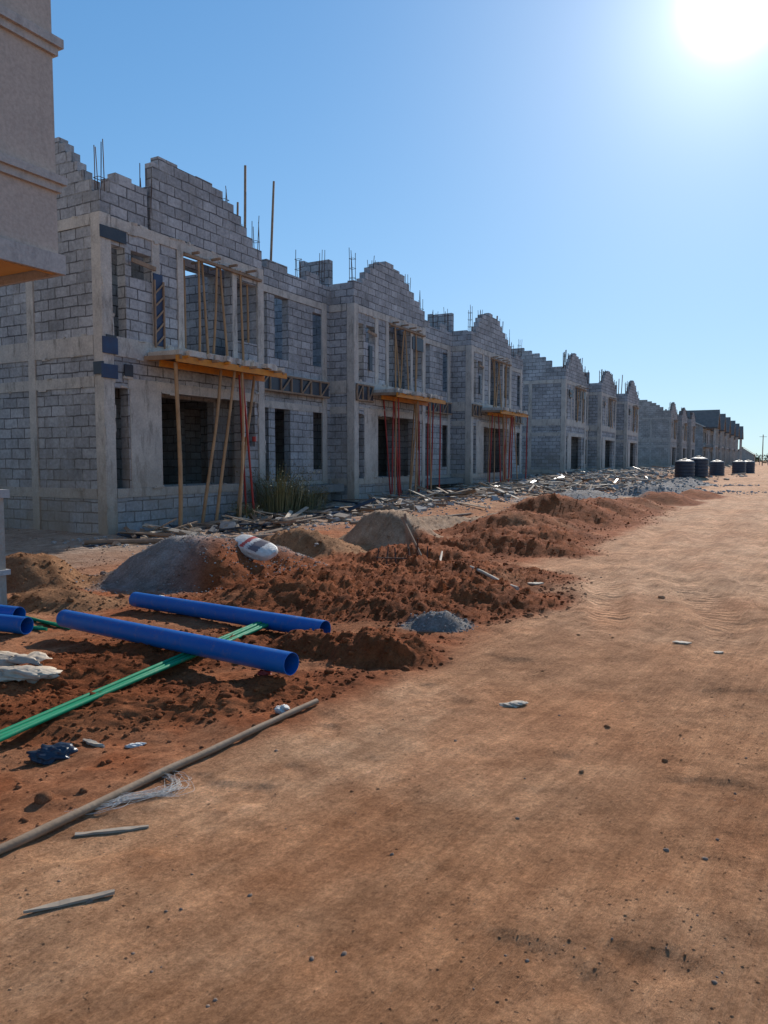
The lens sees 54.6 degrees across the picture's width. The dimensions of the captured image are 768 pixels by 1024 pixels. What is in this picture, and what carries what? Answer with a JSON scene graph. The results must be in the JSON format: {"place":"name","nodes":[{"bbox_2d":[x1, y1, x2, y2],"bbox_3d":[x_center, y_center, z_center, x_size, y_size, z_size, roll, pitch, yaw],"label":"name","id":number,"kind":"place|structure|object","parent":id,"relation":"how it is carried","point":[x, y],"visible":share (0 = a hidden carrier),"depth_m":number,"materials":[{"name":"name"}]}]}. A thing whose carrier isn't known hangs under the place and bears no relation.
{"place":"outdoors","nodes":[
{"label":"outdoors","id":0,"kind":"place"},
{"bbox_2d":[0,460,767,1023],"bbox_3d":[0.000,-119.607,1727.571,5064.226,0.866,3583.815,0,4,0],"label":"ground","id":1,"kind":"structure","parent":0,"point":[304,872],"depth_m":3.65,"materials":[{"name":"soil"}]},
{"bbox_2d":[0,489,10,604],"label":"concrete pillar","id":2,"kind":"structure","parent":1,"relation":"on","point":[4,571],"depth_m":7.32,"materials":[{"name":"grey concrete"}]},
{"bbox_2d":[0,605,25,616],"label":"blue pipe","id":3,"kind":"object","parent":1,"relation":"on","point":[12,610],"visible":0.58,"depth_m":7.05,"materials":[{"name":"plastic"}]},
{"bbox_2d":[0,614,33,633],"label":"blue pipe","id":4,"kind":"object","parent":1,"relation":"on","point":[16,624],"visible":1,"depth_m":6.67,"materials":[{"name":"plastic"}]},
{"bbox_2d":[0,651,51,666],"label":"plastic bag","id":5,"kind":"object","parent":1,"relation":"on","point":[8,658],"visible":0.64,"depth_m":5.61,"materials":[{"name":"white plastic"}]},
{"bbox_2d":[0,0,57,252],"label":"plastered walls","id":6,"kind":"structure","parent":1,"relation":"on","point":[28,213],"depth_m":7.47,"materials":[{"name":"beige paint"}]},
{"bbox_2d":[0,260,54,275],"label":"soffit","id":7,"kind":"structure","parent":6,"relation":"attached to","point":[8,268],"depth_m":7.88,"materials":[{"name":"brown wood"}]},
{"bbox_2d":[0,4,67,286],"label":"ledge bands","id":8,"kind":"object","parent":6,"relation":"attached to","point":[23,28],"visible":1,"depth_m":7.50,"materials":[{"name":"grey concrete"}]},
{"bbox_2d":[0,665,62,683],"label":"plastic bag","id":9,"kind":"object","parent":1,"relation":"on","point":[31,674],"visible":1,"depth_m":5.10,"materials":[{"name":"white plastic"}]},
{"bbox_2d":[33,626,47,630],"bbox_3d":[-3.486,1.058,6.931,0.858,0.039,0.072,1,4,16],"label":"green conduit bundle","id":10,"kind":"object","parent":1,"relation":"on","point":[40,628],"visible":0.32,"depth_m":6.80,"materials":[{"name":"green plastic"}]},
{"bbox_2d":[26,616,70,629],"bbox_3d":[-3.592,1.032,7.368,1.704,0.047,0.073,3,5,34],"label":"green conduit bundle","id":11,"kind":"object","parent":1,"relation":"on","point":[55,624],"visible":0.38,"depth_m":7.07,"materials":[{"name":"green plastic"}]},
{"bbox_2d":[26,742,77,764],"bbox_3d":[-1.773,1.296,3.977,0.256,0.115,0.157,-3,6,-17],"label":"black plastic bag","id":12,"kind":"object","parent":1,"relation":"on","point":[44,754],"visible":0.98,"depth_m":3.95,"materials":[{"name":"plastic"}]},
{"bbox_2d":[23,889,114,913],"bbox_3d":[-1.121,1.389,2.655,0.300,0.013,0.032,-2,4,-24],"label":"wood splinter","id":13,"kind":"object","parent":1,"relation":"on","point":[69,901],"visible":1,"depth_m":2.65,"materials":[{"name":"grey wood"}]},
{"bbox_2d":[83,739,104,747],"bbox_3d":[-1.620,1.289,4.150,0.200,0.023,0.028,3,5,34],"label":"wood splinter","id":14,"kind":"object","parent":1,"relation":"on","point":[92,742],"visible":1,"depth_m":4.14,"materials":[{"name":"grey wood"}]},
{"bbox_2d":[75,825,148,835],"bbox_3d":[-1.170,1.371,3.202,0.300,0.014,0.028,-1,4,-14],"label":"wood splinter","id":15,"kind":"object","parent":1,"relation":"on","point":[115,830],"visible":1,"depth_m":3.19,"materials":[{"name":"grey wood"}]},
{"bbox_2d":[64,770,194,814],"bbox_3d":[-1.153,1.329,3.495,0.340,0.040,0.582,2,5,29],"label":"white string","id":16,"kind":"object","parent":1,"relation":"on","point":[162,792],"visible":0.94,"depth_m":3.49,"materials":[{"name":"fabric"}]},
{"bbox_2d":[0,621,268,741],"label":"green conduit bundle","id":17,"kind":"object","parent":1,"relation":"on","point":[34,721],"visible":0.76,"depth_m":4.83,"materials":[{"name":"green plastic"}]},
{"bbox_2d":[125,742,145,747],"bbox_3d":[-1.376,1.293,4.119,0.119,0.025,0.046,-5,4,-17],"label":"plastic bag","id":18,"kind":"object","parent":1,"relation":"on","point":[133,745],"visible":1,"depth_m":4.11,"materials":[{"name":"white plastic"}]},
{"bbox_2d":[0,698,318,854],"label":"wooden pole","id":19,"kind":"object","parent":1,"relation":"on","point":[33,834],"visible":0.99,"depth_m":3.55,"materials":[{"name":"wood"}]},
{"bbox_2d":[0,137,330,533],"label":"block walls","id":20,"kind":"structure","parent":1,"relation":"on","point":[186,207],"depth_m":16.63,"materials":[{"name":"concrete"}]},
{"bbox_2d":[0,211,343,534],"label":"concrete frame","id":21,"kind":"object","parent":1,"relation":"on","point":[146,434],"visible":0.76,"depth_m":16.12,"materials":[{"name":"grey concrete"}]},
{"bbox_2d":[93,139,324,283],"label":"rebar starters","id":22,"kind":"object","parent":21,"relation":"on","point":[272,218],"visible":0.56,"depth_m":21.67,"materials":[{"name":"metal"}]},
{"bbox_2d":[93,224,329,398],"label":"formwork panels","id":23,"kind":"object","parent":21,"relation":"attached to","point":[302,386],"visible":0.84,"depth_m":16.30,"materials":[{"name":"blue metal"}]},
{"bbox_2d":[144,349,286,381],"bbox_3d":[-3.730,-3.402,17.362,1.218,0.345,3.850,2,5,29],"label":"canopy formwork","id":24,"kind":"object","parent":21,"relation":"attached to","point":[195,361],"visible":0.99,"depth_m":16.77,"materials":[{"name":"wood"}]},
{"bbox_2d":[56,610,298,674],"bbox_3d":[-1.740,0.991,5.848,2.720,0.180,0.156,3,5,35],"label":"blue pipe","id":25,"kind":"object","parent":1,"relation":"on","point":[262,658],"visible":1,"depth_m":5.60,"materials":[{"name":"plastic"}]},
{"bbox_2d":[84,534,273,544],"bbox_3d":[-3.693,0.525,14.046,3.688,0.115,0.456,-1,4,-17],"label":"wooden pole","id":26,"kind":"object","parent":1,"relation":"on","point":[124,541],"visible":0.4,"depth_m":13.77,"materials":[{"name":"wood"}]},
{"bbox_2d":[131,251,261,528],"bbox_3d":[-4.140,-2.823,17.597,1.592,6.388,4.403,2,5,29],"label":"timber and steel props","id":27,"kind":"object","parent":1,"relation":"on","point":[245,446],"visible":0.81,"depth_m":17.48,"materials":[{"name":"brown wood"}]},
{"bbox_2d":[129,592,330,632],"bbox_3d":[-1.560,0.958,7.069,2.616,0.184,0.156,3,5,36],"label":"blue pipe","id":28,"kind":"object","parent":1,"relation":"on","point":[245,617],"visible":0.82,"depth_m":6.93,"materials":[{"name":"plastic"}]},
{"bbox_2d":[227,498,264,520],"bbox_3d":[-3.353,-0.046,18.082,0.973,0.649,0.965,-4,5,-42],"label":"dry grass clump","id":29,"kind":"object","parent":1,"relation":"on","point":[245,512],"visible":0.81,"depth_m":17.92,"materials":[{"name":"plant"}]},
{"bbox_2d":[234,534,277,560],"bbox_3d":[-1.742,0.477,9.956,0.717,0.181,0.362,17,32,30],"label":"cement bag","id":30,"kind":"object","parent":1,"relation":"on","point":[254,547],"visible":0.9,"depth_m":9.82,"materials":[{"name":"white plastic"}]},
{"bbox_2d":[256,670,270,675],"bbox_3d":[-0.835,1.123,5.191,0.114,0.046,0.078,0,4,-3],"label":"plastic bag","id":31,"kind":"object","parent":1,"relation":"on","point":[262,672],"visible":0.84,"depth_m":5.17,"materials":[{"name":"red plastic"}]},
{"bbox_2d":[234,459,320,515],"bbox_3d":[-2.691,-0.674,19.466,2.594,1.632,2.443,0,4,0],"label":"dry grass clump","id":32,"kind":"object","parent":1,"relation":"on","point":[275,502],"visible":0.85,"depth_m":19.04,"materials":[{"name":"green plant"}]},
{"bbox_2d":[274,704,289,713],"bbox_3d":[-0.627,1.222,4.595,0.105,0.065,0.081,-3,5,-35],"label":"plastic bag","id":33,"kind":"object","parent":1,"relation":"on","point":[281,709],"visible":0.9,"depth_m":4.58,"materials":[{"name":"white plastic"}]},
{"bbox_2d":[276,479,334,513],"bbox_3d":[-2.153,-0.459,20.307,1.646,1.058,1.727,0,4,0],"label":"dry grass clump","id":34,"kind":"object","parent":1,"relation":"on","point":[311,503],"visible":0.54,"depth_m":20.10,"materials":[{"name":"green plant"}]},
{"bbox_2d":[222,259,451,500],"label":"block walls","id":35,"kind":"structure","parent":1,"relation":"on","point":[382,287],"depth_m":25.28,"materials":[{"name":"concrete"}]},
{"bbox_2d":[0,491,682,860],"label":"dirt clods","id":36,"kind":"object","parent":1,"relation":"on","point":[42,797],"visible":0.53,"depth_m":5.91,"materials":[{"name":"soil"}]},
{"bbox_2d":[51,469,673,553],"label":"rubble stones","id":37,"kind":"object","parent":1,"relation":"on","point":[255,530],"visible":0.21,"depth_m":18.39,"materials":[{"name":"grey stone"}]},
{"bbox_2d":[0,539,767,1023],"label":"soil crumbs","id":38,"kind":"object","parent":1,"relation":"on","point":[480,877],"visible":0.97,"depth_m":2.68,"materials":[{"name":"brown soil"}]},
{"bbox_2d":[329,303,462,501],"bbox_3d":[-2.478,-3.584,30.125,8.828,7.048,9.694,2,5,29],"label":"concrete frame","id":39,"kind":"object","parent":1,"relation":"on","point":[352,481],"visible":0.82,"depth_m":24.70,"materials":[{"name":"grey concrete"}]},
{"bbox_2d":[349,252,448,331],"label":"rebar starters","id":40,"kind":"object","parent":39,"relation":"attached to","point":[351,277],"visible":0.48,"depth_m":26.92,"materials":[{"name":"metal"}]},
{"bbox_2d":[356,337,451,414],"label":"formwork panels","id":41,"kind":"object","parent":39,"relation":"attached to","point":[364,392],"visible":0.61,"depth_m":24.65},
{"bbox_2d":[372,388,445,405],"bbox_3d":[1.004,-4.010,26.036,1.201,0.347,3.850,2,5,29],"label":"canopy formwork","id":42,"kind":"object","parent":39,"relation":"attached to","point":[410,397],"visible":0.99,"depth_m":25.32,"materials":[{"name":"wood"}]},
{"bbox_2d":[376,513,427,563],"bbox_3d":[0.257,0.449,10.706,0.760,0.857,0.288,1,4,14],"label":"rebar column cage","id":43,"kind":"object","parent":1,"relation":"on","point":[407,529],"visible":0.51,"depth_m":10.68,"materials":[{"name":"metal"}]},
{"bbox_2d":[368,321,440,497],"bbox_3d":[0.617,-3.455,26.256,1.627,6.336,4.403,2,5,29],"label":"timber and steel props","id":44,"kind":"object","parent":1,"relation":"on","point":[416,437],"visible":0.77,"depth_m":26.42,"materials":[{"name":"brown wood"}]},
{"bbox_2d":[57,571,762,1007],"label":"gravel pebbles","id":45,"kind":"object","parent":1,"relation":"on","point":[393,853],"visible":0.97,"depth_m":2.63,"materials":[{"name":"brown stone"}]},
{"bbox_2d":[349,513,471,523],"bbox_3d":[0.839,0.161,19.017,4.391,0.095,0.185,-4,5,-43],"label":"wooden pole","id":46,"kind":"object","parent":1,"relation":"on","point":[355,522],"visible":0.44,"depth_m":19.97,"materials":[{"name":"brown wood"}]},
{"bbox_2d":[83,466,742,546],"bbox_3d":[17.510,-2.384,50.335,8.459,1.370,87.062,2,5,29],"label":"timber planks pile","id":47,"kind":"object","parent":1,"relation":"on","point":[357,507],"visible":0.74,"depth_m":22.65,"materials":[{"name":"wood"}]},
{"bbox_2d":[70,477,766,632],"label":"gravel stones","id":48,"kind":"object","parent":1,"relation":"on","point":[614,494],"visible":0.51,"depth_m":26.11,"materials":[{"name":"stone"}]},
{"bbox_2d":[112,466,758,545],"bbox_3d":[18.960,-2.385,50.858,9.675,1.111,88.656,2,5,29],"label":"concrete rubble","id":49,"kind":"object","parent":1,"relation":"on","point":[336,517],"visible":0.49,"depth_m":28.42,"materials":[{"name":"grey concrete"}]},
{"bbox_2d":[570,385,588,422],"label":"timber and steel props","id":50,"kind":"object","parent":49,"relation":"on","point":[579,399],"visible":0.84,"depth_m":48.80,"materials":[{"name":"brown wood"}]},
{"bbox_2d":[570,390,585,399],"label":"formwork panels","id":51,"kind":"object","parent":50,"relation":"attached to","point":[571,391],"visible":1,"depth_m":49.35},
{"bbox_2d":[605,397,616,427],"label":"timber and steel props","id":52,"kind":"object","parent":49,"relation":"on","point":[609,398],"visible":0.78,"depth_m":57.53,"materials":[{"name":"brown wood"}]},
{"bbox_2d":[630,405,638,432],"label":"timber and steel props","id":53,"kind":"object","parent":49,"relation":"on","point":[634,417],"visible":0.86,"depth_m":65.95,"materials":[{"name":"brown wood"}]},
{"bbox_2d":[268,473,613,525],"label":"plastic litter","id":54,"kind":"object","parent":1,"relation":"on","point":[347,519],"visible":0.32,"depth_m":23.93,"materials":[{"name":"white plastic"}]},
{"bbox_2d":[366,313,522,485],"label":"block walls","id":55,"kind":"structure","parent":1,"relation":"on","point":[487,334],"depth_m":33.58,"materials":[{"name":"concrete"}]},
{"bbox_2d":[439,551,518,589],"bbox_3d":[1.008,0.721,9.749,0.378,0.151,3.452,-1,4,-9],"label":"wooden pole","id":56,"kind":"object","parent":1,"relation":"on","point":[492,577],"visible":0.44,"depth_m":8.90,"materials":[{"name":"beige wood"}]},
{"bbox_2d":[451,345,531,485],"bbox_3d":[2.263,-4.193,38.795,8.826,7.054,9.694,2,5,29],"label":"concrete frame","id":57,"kind":"object","parent":1,"relation":"on","point":[466,407],"visible":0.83,"depth_m":33.13,"materials":[{"name":"grey concrete"}]},
{"bbox_2d":[468,305,521,356],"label":"rebar starters","id":58,"kind":"object","parent":57,"relation":"on","point":[470,319],"visible":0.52,"depth_m":35.53,"materials":[{"name":"metal"}]},
{"bbox_2d":[472,376,523,424],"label":"formwork panels","id":59,"kind":"object","parent":57,"relation":"attached to","point":[476,410],"visible":0.46,"depth_m":33.16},
{"bbox_2d":[481,407,528,418],"bbox_3d":[5.728,-4.620,34.715,1.161,0.354,3.850,2,5,29],"label":"canopy formwork","id":60,"kind":"object","parent":57,"relation":"attached to","point":[501,411],"visible":0.97,"depth_m":33.80,"materials":[{"name":"wood"}]},
{"bbox_2d":[479,356,527,482],"bbox_3d":[5.413,-4.059,34.896,1.752,6.336,4.403,2,5,29],"label":"timber and steel props","id":61,"kind":"object","parent":1,"relation":"on","point":[504,418],"visible":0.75,"depth_m":34.76,"materials":[{"name":"brown wood"}]},
{"bbox_2d":[499,700,528,707],"bbox_3d":[0.832,1.238,4.779,0.201,0.040,0.116,-2,1,-6],"label":"plastic bag","id":62,"kind":"object","parent":1,"relation":"on","point":[515,703],"visible":1,"depth_m":4.76,"materials":[{"name":"white plastic"}]},
{"bbox_2d":[528,582,543,584],"bbox_3d":[1.850,0.870,9.078,0.203,0.015,0.118,0,4,0],"label":"wood splinter","id":63,"kind":"object","parent":1,"relation":"on","point":[535,583],"visible":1,"depth_m":9.06,"materials":[{"name":"beige wood"}]},
{"bbox_2d":[511,348,588,469],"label":"block walls","id":64,"kind":"structure","parent":1,"relation":"on","point":[546,404],"depth_m":46.72,"materials":[{"name":"concrete"}]},
{"bbox_2d":[563,350,588,383],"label":"rebar starters","id":65,"kind":"object","parent":64,"relation":"attached to","point":[564,356],"visible":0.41,"depth_m":46.90,"materials":[{"name":"metal"}]},
{"bbox_2d":[522,379,589,472],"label":"concrete frame","id":66,"kind":"object","parent":1,"relation":"on","point":[545,422],"visible":0.47,"depth_m":46.80,"materials":[{"name":"grey concrete"}]},
{"bbox_2d":[586,371,616,467],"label":"block walls","id":67,"kind":"structure","parent":1,"relation":"on","point":[606,385],"depth_m":55.20,"materials":[{"name":"concrete"}]},
{"bbox_2d":[599,369,616,388],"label":"rebar starters","id":68,"kind":"object","parent":67,"relation":"attached to","point":[601,377],"visible":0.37,"depth_m":54.49,"materials":[{"name":"metal"}]},
{"bbox_2d":[587,392,618,470],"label":"concrete frame","id":69,"kind":"object","parent":1,"relation":"on","point":[599,427],"visible":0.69,"depth_m":54.88,"materials":[{"name":"grey concrete"}]},
{"bbox_2d":[615,380,638,466],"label":"block walls","id":70,"kind":"structure","parent":1,"relation":"on","point":[631,396],"depth_m":63.82,"materials":[{"name":"concrete"}]},
{"bbox_2d":[618,375,638,393],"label":"rebar starters","id":71,"kind":"object","parent":70,"relation":"attached to","point":[621,387],"visible":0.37,"depth_m":71.83,"materials":[{"name":"metal"}]},
{"bbox_2d":[615,401,641,468],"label":"concrete frame","id":72,"kind":"object","parent":1,"relation":"on","point":[627,432],"visible":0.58,"depth_m":63.50,"materials":[{"name":"grey concrete"}]},
{"bbox_2d":[638,398,676,465],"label":"block walls","id":73,"kind":"structure","parent":1,"relation":"on","point":[660,428],"depth_m":87.22,"materials":[{"name":"concrete"}]},
{"bbox_2d":[637,417,677,466],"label":"concrete frame","id":74,"kind":"object","parent":1,"relation":"on","point":[669,439],"visible":0.53,"depth_m":87.21,"materials":[{"name":"grey concrete"}]},
{"bbox_2d":[665,408,686,460],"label":"block walls","id":75,"kind":"structure","parent":1,"relation":"on","point":[681,417],"depth_m":95.47,"materials":[{"name":"concrete"}]},
{"bbox_2d":[677,421,686,459],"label":"concrete frame","id":76,"kind":"object","parent":1,"relation":"on","point":[681,441],"visible":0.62,"depth_m":95.10,"materials":[{"name":"grey concrete"}]},
{"bbox_2d":[672,641,691,643],"bbox_3d":[2.498,1.094,6.240,0.143,0.013,0.072,3,5,37],"label":"wood splinter","id":77,"kind":"object","parent":1,"relation":"on","point":[682,642],"visible":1,"depth_m":6.22,"materials":[{"name":"beige wood"}]},
{"bbox_2d":[674,458,694,477],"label":"water tank","id":78,"kind":"object","parent":1,"relation":"on","point":[684,467],"visible":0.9,"depth_m":55.84,"materials":[{"name":"plastic"}]},
{"bbox_2d":[677,412,695,458],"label":"block walls","id":79,"kind":"structure","parent":1,"relation":"on","point":[692,421],"depth_m":104.25,"materials":[{"name":"concrete"}]},
{"bbox_2d":[687,424,695,459],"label":"concrete frame","id":80,"kind":"object","parent":1,"relation":"on","point":[689,443],"visible":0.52,"depth_m":103.74,"materials":[{"name":"grey concrete"}]},
{"bbox_2d":[677,410,720,460],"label":"roof and gable","id":81,"kind":"structure","parent":1,"relation":"on","point":[708,419],"depth_m":118.94,"materials":[{"name":"grey concrete"}]},
{"bbox_2d":[689,456,708,476],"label":"water tank","id":82,"kind":"object","parent":1,"relation":"on","point":[701,466],"visible":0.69,"depth_m":57.07,"materials":[{"name":"plastic"}]},
{"bbox_2d":[695,425,709,463],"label":"walls","id":83,"kind":"structure","parent":1,"relation":"on","point":[702,436],"depth_m":117.99,"materials":[{"name":"concrete"}]},
{"bbox_2d":[709,430,715,462],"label":"walls","id":84,"kind":"structure","parent":1,"relation":"on","point":[711,443],"depth_m":130.59,"materials":[{"name":"concrete"}]},
{"bbox_2d":[709,460,724,475],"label":"water tank","id":85,"kind":"object","parent":1,"relation":"on","point":[716,467],"visible":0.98,"depth_m":74.29,"materials":[{"name":"plastic"}]},
{"bbox_2d":[715,433,719,459],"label":"walls","id":86,"kind":"structure","parent":1,"relation":"on","point":[718,445],"depth_m":144.04,"materials":[{"name":"concrete"}]},
{"bbox_2d":[711,414,725,460],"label":"roof and gable","id":87,"kind":"structure","parent":1,"relation":"on","point":[723,426],"depth_m":128.97,"materials":[{"name":"grey concrete"}]},
{"bbox_2d":[718,417,730,464],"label":"roof and gable","id":88,"kind":"structure","parent":1,"relation":"on","point":[728,429],"depth_m":139.43,"materials":[{"name":"grey concrete"}]},
{"bbox_2d":[723,436,725,461],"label":"walls","id":89,"kind":"structure","parent":1,"relation":"on","point":[724,450],"depth_m":156.18,"materials":[{"name":"concrete"}]},
{"bbox_2d":[728,437,730,463],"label":"walls","id":90,"kind":"structure","parent":1,"relation":"on","point":[729,451],"depth_m":169.52,"materials":[{"name":"concrete"}]},
{"bbox_2d":[724,421,735,463],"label":"roof and gable","id":91,"kind":"structure","parent":1,"relation":"on","point":[733,431],"depth_m":151.43,"materials":[{"name":"grey concrete"}]},
{"bbox_2d":[729,423,739,460],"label":"roof and gable","id":92,"kind":"structure","parent":1,"relation":"on","point":[737,436],"depth_m":163.64,"materials":[{"name":"grey concrete"}]},
{"bbox_2d":[734,426,743,459],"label":"roof and gable","id":93,"kind":"structure","parent":1,"relation":"on","point":[741,438],"depth_m":176.75,"materials":[{"name":"grey concrete"}]},
{"bbox_2d":[732,460,745,473],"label":"water tank","id":94,"kind":"object","parent":1,"relation":"on","point":[738,466],"visible":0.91,"depth_m":83.27,"materials":[{"name":"plastic"}]},
{"bbox_2d":[738,447,756,461],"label":"site hut","id":95,"kind":"object","parent":1,"relation":"on","point":[747,455],"visible":0.46,"depth_m":207.44,"materials":[{"name":"concrete"}]},
{"bbox_2d":[745,460,754,472],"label":"water tank","id":96,"kind":"object","parent":1,"relation":"on","point":[750,466],"visible":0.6,"depth_m":87.21,"materials":[{"name":"plastic"}]},
{"bbox_2d":[755,453,767,462],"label":"distant trees","id":97,"kind":"object","parent":1,"relation":"on","point":[757,459],"visible":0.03,"depth_m":291.16,"materials":[{"name":"green plant"}]},
{"bbox_2d":[51,0,767,459],"label":"sky","id":98,"kind":"structure","parent":0,"point":[587,177],"materials":[{"name":"blue"}]}
]}

